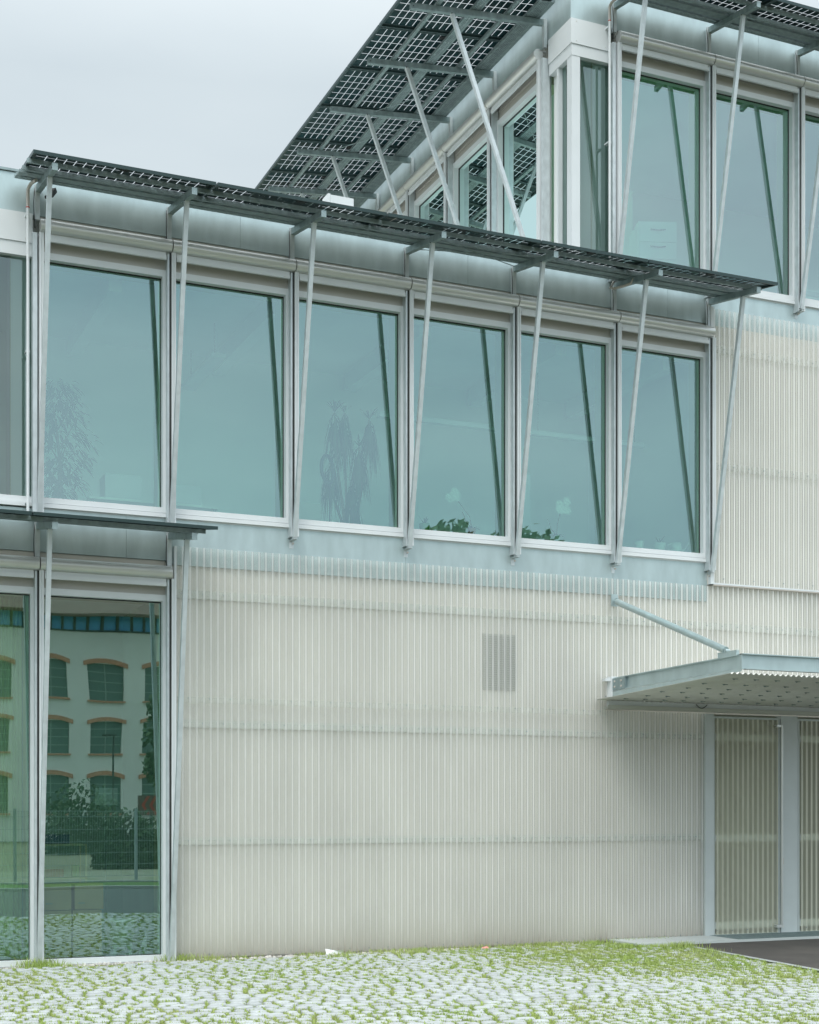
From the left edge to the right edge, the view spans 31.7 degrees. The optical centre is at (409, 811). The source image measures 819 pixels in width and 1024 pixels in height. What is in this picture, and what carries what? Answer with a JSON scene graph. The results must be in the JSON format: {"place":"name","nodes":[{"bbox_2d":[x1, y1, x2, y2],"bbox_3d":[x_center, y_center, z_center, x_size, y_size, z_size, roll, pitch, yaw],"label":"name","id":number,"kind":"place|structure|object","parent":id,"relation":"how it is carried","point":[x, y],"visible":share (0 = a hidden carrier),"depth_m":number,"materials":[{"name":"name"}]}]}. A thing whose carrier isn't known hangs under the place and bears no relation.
{"place":"outdoors","nodes":[
{"label":"outdoors","id":0,"kind":"place"},
{"bbox_2d":[0,943,818,1023],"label":"cobblestone paving","id":1,"kind":"structure","parent":0,"point":[237,1003],"depth_m":13.59,"materials":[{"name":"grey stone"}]},
{"bbox_2d":[2,942,579,968],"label":"pebbles","id":2,"kind":"object","parent":1,"relation":"on","point":[116,963],"visible":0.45,"depth_m":16.87,"materials":[{"name":"grey gravel"}]},
{"bbox_2d":[325,949,343,954],"bbox_3d":[-0.899,1.690,17.429,0.241,0.070,0.049,0,0,-25],"label":"paper scrap","id":3,"kind":"object","parent":1,"relation":"on","point":[329,951],"visible":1,"depth_m":17.41,"materials":[{"name":"white paper"}]},
{"bbox_2d":[684,944,818,971],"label":"paving edge","id":4,"kind":"object","parent":1,"relation":"on","point":[754,958],"visible":0.53,"depth_m":16.53,"materials":[{"name":"concrete"}]},
{"bbox_2d":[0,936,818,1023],"bbox_3d":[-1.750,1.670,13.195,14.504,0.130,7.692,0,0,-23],"label":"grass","id":5,"kind":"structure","parent":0,"point":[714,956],"depth_m":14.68,"materials":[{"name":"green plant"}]},
{"bbox_2d":[0,0,818,209],"label":"sky","id":6,"kind":"structure","parent":0,"point":[216,91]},
{"bbox_2d":[693,939,818,968],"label":"asphalt apron","id":7,"kind":"object","parent":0,"point":[802,952],"visible":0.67,"depth_m":17.94,"materials":[{"name":"grey asphalt"}]},
{"bbox_2d":[805,289,818,299],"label":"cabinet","id":8,"kind":"object","parent":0,"point":[812,294],"visible":0.09,"depth_m":21.44,"materials":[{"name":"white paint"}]},
{"label":"ground","id":9,"kind":"structure","parent":0,"visible":0},
{"bbox_2d":[0,0,818,968],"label":"office building","id":10,"kind":"structure","parent":9,"relation":"on","point":[388,724],"depth_m":19.01,"materials":[{"name":"white metal"}]},
{"bbox_2d":[0,208,32,507],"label":"corner window","id":11,"kind":"structure","parent":10,"relation":"in","point":[12,223],"depth_m":16.18,"materials":[{"name":"white metal"}]},
{"bbox_2d":[0,522,43,968],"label":"window","id":12,"kind":"structure","parent":10,"relation":"in","point":[18,577],"depth_m":16.12,"materials":[{"name":"white metal"}]},
{"bbox_2d":[44,910,70,957],"bbox_3d":[-4.125,1.432,16.762,0.330,0.577,0.302,0,0,-23],"label":"cardboard box","id":13,"kind":"object","parent":10,"relation":"on","point":[57,933],"visible":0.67,"depth_m":16.63,"materials":[{"name":"beige"}]},
{"bbox_2d":[44,883,70,909],"bbox_3d":[-4.125,0.987,16.762,0.330,0.297,0.302,0,0,-23],"label":"cardboard box","id":14,"kind":"object","parent":13,"relation":"on","point":[57,896],"visible":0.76,"depth_m":16.63,"materials":[{"name":"beige"}]},
{"bbox_2d":[44,843,86,882],"bbox_3d":[-4.204,1.060,17.459,0.520,1.340,0.400,0,0,-23],"label":"shelf trolley","id":15,"kind":"object","parent":10,"relation":"on","point":[80,877],"visible":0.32,"depth_m":17.36,"materials":[{"name":"grey metal"}]},
{"bbox_2d":[45,869,63,876],"bbox_3d":[-4.286,0.740,17.397,0.200,0.090,0.150,0,0,-23],"label":"tool box","id":16,"kind":"object","parent":15,"relation":"on","point":[54,872],"visible":0.86,"depth_m":17.33,"materials":[{"name":"red"}]},
{"bbox_2d":[45,834,69,843],"bbox_3d":[-4.295,0.330,17.393,0.340,0.110,0.250,0,0,-23],"label":"crate","id":17,"kind":"object","parent":15,"relation":"on","point":[57,838],"visible":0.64,"depth_m":17.29,"materials":[{"name":"blue"}]},
{"bbox_2d":[71,865,78,876],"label":"spray can box","id":18,"kind":"object","parent":15,"relation":"on","point":[74,870],"visible":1,"depth_m":17.40,"materials":[{"name":"green"}]},
{"bbox_2d":[44,377,101,499],"bbox_3d":[-4.202,-4.284,17.315,1.056,1.749,1.070,0,0,-23],"label":"indoor tree","id":19,"kind":"object","parent":10,"relation":"on","point":[57,489],"visible":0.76,"depth_m":17.32,"materials":[{"name":"green plant"}]},
{"bbox_2d":[71,909,101,956],"bbox_3d":[-3.804,1.432,16.901,0.330,0.577,0.302,0,0,-23],"label":"cardboard box","id":20,"kind":"object","parent":10,"relation":"on","point":[86,932],"visible":0.83,"depth_m":16.77,"materials":[{"name":"beige"}]},
{"bbox_2d":[70,882,102,908],"bbox_3d":[-3.786,0.987,16.909,0.330,0.297,0.302,0,0,-23],"label":"cardboard box","id":21,"kind":"object","parent":20,"relation":"on","point":[87,895],"visible":0.98,"depth_m":16.78,"materials":[{"name":"beige"}]},
{"bbox_2d":[37,207,175,522],"bbox_3d":[-3.494,-5.152,16.589,1.570,3.715,0.603,0,0,-23],"label":"window","id":22,"kind":"structure","parent":10,"relation":"in","point":[78,248],"depth_m":16.63,"materials":[{"name":"white metal"}]},
{"bbox_2d":[39,532,175,964],"bbox_3d":[-3.468,-0.730,16.535,1.565,5.020,0.483,0,0,-23],"label":"window","id":23,"kind":"structure","parent":10,"relation":"in","point":[73,577],"depth_m":16.67,"materials":[{"name":"white metal"}]},
{"bbox_2d":[109,944,132,955],"bbox_3d":[-3.412,1.646,17.040,0.240,0.168,0.200,0,0,-23],"label":"stool","id":24,"kind":"object","parent":10,"relation":"on","point":[113,949],"visible":0.69,"depth_m":16.99,"materials":[{"name":"white metal"}]},
{"bbox_2d":[105,918,136,944],"bbox_3d":[-3.412,1.415,17.040,0.377,0.290,0.370,0,0,-23],"label":"bucket","id":25,"kind":"object","parent":24,"relation":"on","point":[120,931],"visible":1,"depth_m":16.91,"materials":[{"name":"white plastic"}]},
{"bbox_2d":[138,929,146,954],"bbox_3d":[-3.159,1.560,17.079,0.030,0.320,0.136,0,0,45],"label":"paper sheet","id":26,"kind":"object","parent":10,"relation":"on","point":[143,949],"visible":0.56,"depth_m":17.10,"materials":[{"name":"white paper"}]},
{"bbox_2d":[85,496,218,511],"bbox_3d":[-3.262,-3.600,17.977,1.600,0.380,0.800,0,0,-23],"label":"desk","id":27,"kind":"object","parent":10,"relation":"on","point":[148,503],"visible":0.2,"depth_m":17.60,"materials":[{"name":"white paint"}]},
{"bbox_2d":[100,473,141,499],"bbox_3d":[-3.612,-3.980,18.016,0.450,0.380,0.350,0,0,-23],"label":"storage box","id":28,"kind":"object","parent":27,"relation":"on","point":[120,486],"visible":0.64,"depth_m":17.86,"materials":[{"name":"white plastic"}]},
{"bbox_2d":[176,484,200,504],"bbox_3d":[-2.888,-3.940,18.221,0.420,0.300,0.350,0,0,-23],"label":"storage box","id":29,"kind":"object","parent":27,"relation":"on","point":[186,494],"visible":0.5,"depth_m":18.08,"materials":[{"name":"white metal"}]},
{"bbox_2d":[171,227,298,537],"bbox_3d":[-2.118,-5.152,17.185,1.570,3.715,0.603,0,0,-23],"label":"window","id":30,"kind":"structure","parent":10,"relation":"in","point":[214,269],"depth_m":17.26,"materials":[{"name":"white metal"}]},
{"bbox_2d":[320,454,334,521],"bbox_3d":[-1.067,-3.980,18.364,0.311,1.133,0.395,0,0,36],"label":"ring light","id":31,"kind":"object","parent":10,"relation":"on","point":[325,481],"visible":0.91,"depth_m":18.34,"materials":[{"name":"grey"}]},
{"bbox_2d":[322,193,353,221],"bbox_3d":[-0.927,-7.405,18.058,0.390,0.550,0.250,0,0,-23],"label":"junction box","id":32,"kind":"object","parent":10,"relation":"on","point":[328,197],"visible":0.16,"depth_m":17.96,"materials":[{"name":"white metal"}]},
{"bbox_2d":[320,400,380,523],"bbox_3d":[-0.759,-4.354,18.764,0.857,1.974,0.489,0,0,-23],"label":"dracaena plant","id":33,"kind":"object","parent":10,"relation":"on","point":[340,440],"visible":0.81,"depth_m":18.68,"materials":[{"name":"green plant"}]},
{"bbox_2d":[295,247,413,546],"bbox_3d":[-0.742,-5.152,17.782,1.570,3.715,0.603,0,0,-23],"label":"window","id":34,"kind":"structure","parent":10,"relation":"in","point":[336,288],"depth_m":17.86,"materials":[{"name":"white metal"}]},
{"bbox_2d":[372,184,415,230],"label":"window","id":35,"kind":"structure","parent":10,"relation":"in","point":[389,206],"depth_m":24.16,"materials":[{"name":"white metal"}]},
{"bbox_2d":[419,517,429,529],"bbox_3d":[0.191,-3.667,18.384,0.138,0.236,0.140,0,0,40],"label":"flower pot","id":36,"kind":"object","parent":10,"relation":"on","point":[424,525],"visible":0.84,"depth_m":18.33,"materials":[{"name":"white"}]},
{"bbox_2d":[403,146,454,235],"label":"window","id":37,"kind":"structure","parent":10,"relation":"in","point":[428,204],"depth_m":23.17,"materials":[{"name":"white metal"}]},
{"bbox_2d":[377,358,494,431],"bbox_3d":[0.492,-5.795,19.877,2.000,0.930,0.100,0,0,-23],"label":"linear light","id":38,"kind":"object","parent":10,"relation":"hanging from","point":[444,422],"visible":0.53,"depth_m":19.85,"materials":[{"name":"white metal"}]},
{"bbox_2d":[445,488,479,533],"bbox_3d":[0.678,-3.855,18.595,0.518,0.611,0.157,0,0,-23],"label":"orchid","id":39,"kind":"object","parent":10,"relation":"on","point":[454,494],"visible":0.94,"depth_m":18.53,"materials":[{"name":"white plant"}]},
{"bbox_2d":[409,265,520,555],"bbox_3d":[0.634,-5.152,18.379,1.570,3.715,0.603,0,0,-23],"label":"window","id":40,"kind":"structure","parent":10,"relation":"in","point":[453,306],"depth_m":18.46,"materials":[{"name":"white metal"}]},
{"bbox_2d":[441,101,498,244],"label":"window","id":41,"kind":"structure","parent":10,"relation":"in","point":[466,178],"depth_m":21.83,"materials":[{"name":"white metal"}]},
{"bbox_2d":[485,46,553,253],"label":"window","id":42,"kind":"structure","parent":10,"relation":"in","point":[514,133],"depth_m":20.42,"materials":[{"name":"white metal"}]},
{"bbox_2d":[547,497,570,540],"bbox_3d":[1.993,-3.865,19.165,0.336,0.630,0.157,0,0,-23],"label":"orchid","id":43,"kind":"object","parent":10,"relation":"on","point":[561,508],"visible":0.85,"depth_m":19.14,"materials":[{"name":"white plant"}]},
{"bbox_2d":[516,284,621,563],"bbox_3d":[2.011,-5.152,18.975,1.570,3.715,0.603,0,0,-23],"label":"window","id":44,"kind":"structure","parent":10,"relation":"in","point":[562,322],"depth_m":19.06,"materials":[{"name":"white metal"}]},
{"bbox_2d":[548,17,607,265],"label":"corner window","id":45,"kind":"structure","parent":10,"relation":"in","point":[578,51],"depth_m":19.17,"materials":[{"name":"white metal"}]},
{"bbox_2d":[530,424,644,448],"bbox_3d":[2.556,-5.795,20.772,1.900,0.930,0.100,0,0,-23],"label":"linear light","id":46,"kind":"object","parent":10,"relation":"hanging from","point":[562,436],"visible":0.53,"depth_m":20.65,"materials":[{"name":"white metal"}]},
{"bbox_2d":[634,541,643,547],"bbox_3d":[3.127,-3.615,19.657,0.140,0.130,0.140,0,0,-23],"label":"flower pot","id":47,"kind":"object","parent":10,"relation":"on","point":[638,544],"visible":0.74,"depth_m":19.60,"materials":[{"name":"white ceramic"}]},
{"bbox_2d":[629,221,676,270],"bbox_3d":[3.478,-7.735,20.587,0.550,1.150,0.652,0,0,-3],"label":"drawer cabinet","id":48,"kind":"object","parent":10,"relation":"on","point":[656,241],"visible":0.44,"depth_m":20.30,"materials":[{"name":"white paint"}]},
{"bbox_2d":[653,537,665,549],"bbox_3d":[3.431,-3.673,19.789,0.173,0.246,0.170,0,0,-23],"label":"flower pot","id":49,"kind":"object","parent":10,"relation":"on","point":[659,545],"visible":0.81,"depth_m":19.72,"materials":[{"name":"white ceramic"}]},
{"bbox_2d":[613,27,715,297],"bbox_3d":[3.387,-8.875,19.572,1.570,3.690,0.603,0,0,-23],"label":"window","id":50,"kind":"structure","parent":10,"relation":"in","point":[667,66],"depth_m":19.66,"materials":[{"name":"white metal"}]},
{"bbox_2d":[614,298,715,570],"bbox_3d":[3.387,-5.152,19.572,1.570,3.715,0.603,0,0,-23],"label":"window","id":51,"kind":"structure","parent":10,"relation":"in","point":[669,339],"depth_m":19.66,"materials":[{"name":"white metal"}]},
{"bbox_2d":[667,542,688,551],"bbox_3d":[3.724,-3.658,19.916,0.396,0.217,0.180,0,0,-23],"label":"watering can","id":52,"kind":"object","parent":10,"relation":"on","point":[675,546],"visible":0.7,"depth_m":19.84,"materials":[{"name":"plastic"}]},
{"bbox_2d":[714,716,783,934],"bbox_3d":[4.695,0.195,19.987,1.130,3.010,0.141,0,0,-23],"label":"door","id":53,"kind":"structure","parent":10,"relation":"in","point":[723,737],"depth_m":20.02,"materials":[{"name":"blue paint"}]},
{"bbox_2d":[708,50,804,312],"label":"window","id":54,"kind":"structure","parent":10,"relation":"in","point":[781,94],"depth_m":20.26,"materials":[{"name":"white metal"}]},
{"bbox_2d":[798,719,818,931],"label":"door","id":55,"kind":"structure","parent":10,"relation":"in","point":[811,739],"depth_m":20.41,"materials":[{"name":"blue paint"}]},
{"bbox_2d":[802,77,818,309],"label":"window","id":56,"kind":"structure","parent":10,"relation":"in","point":[811,85],"depth_m":20.45,"materials":[{"name":"white metal"}]}
]}

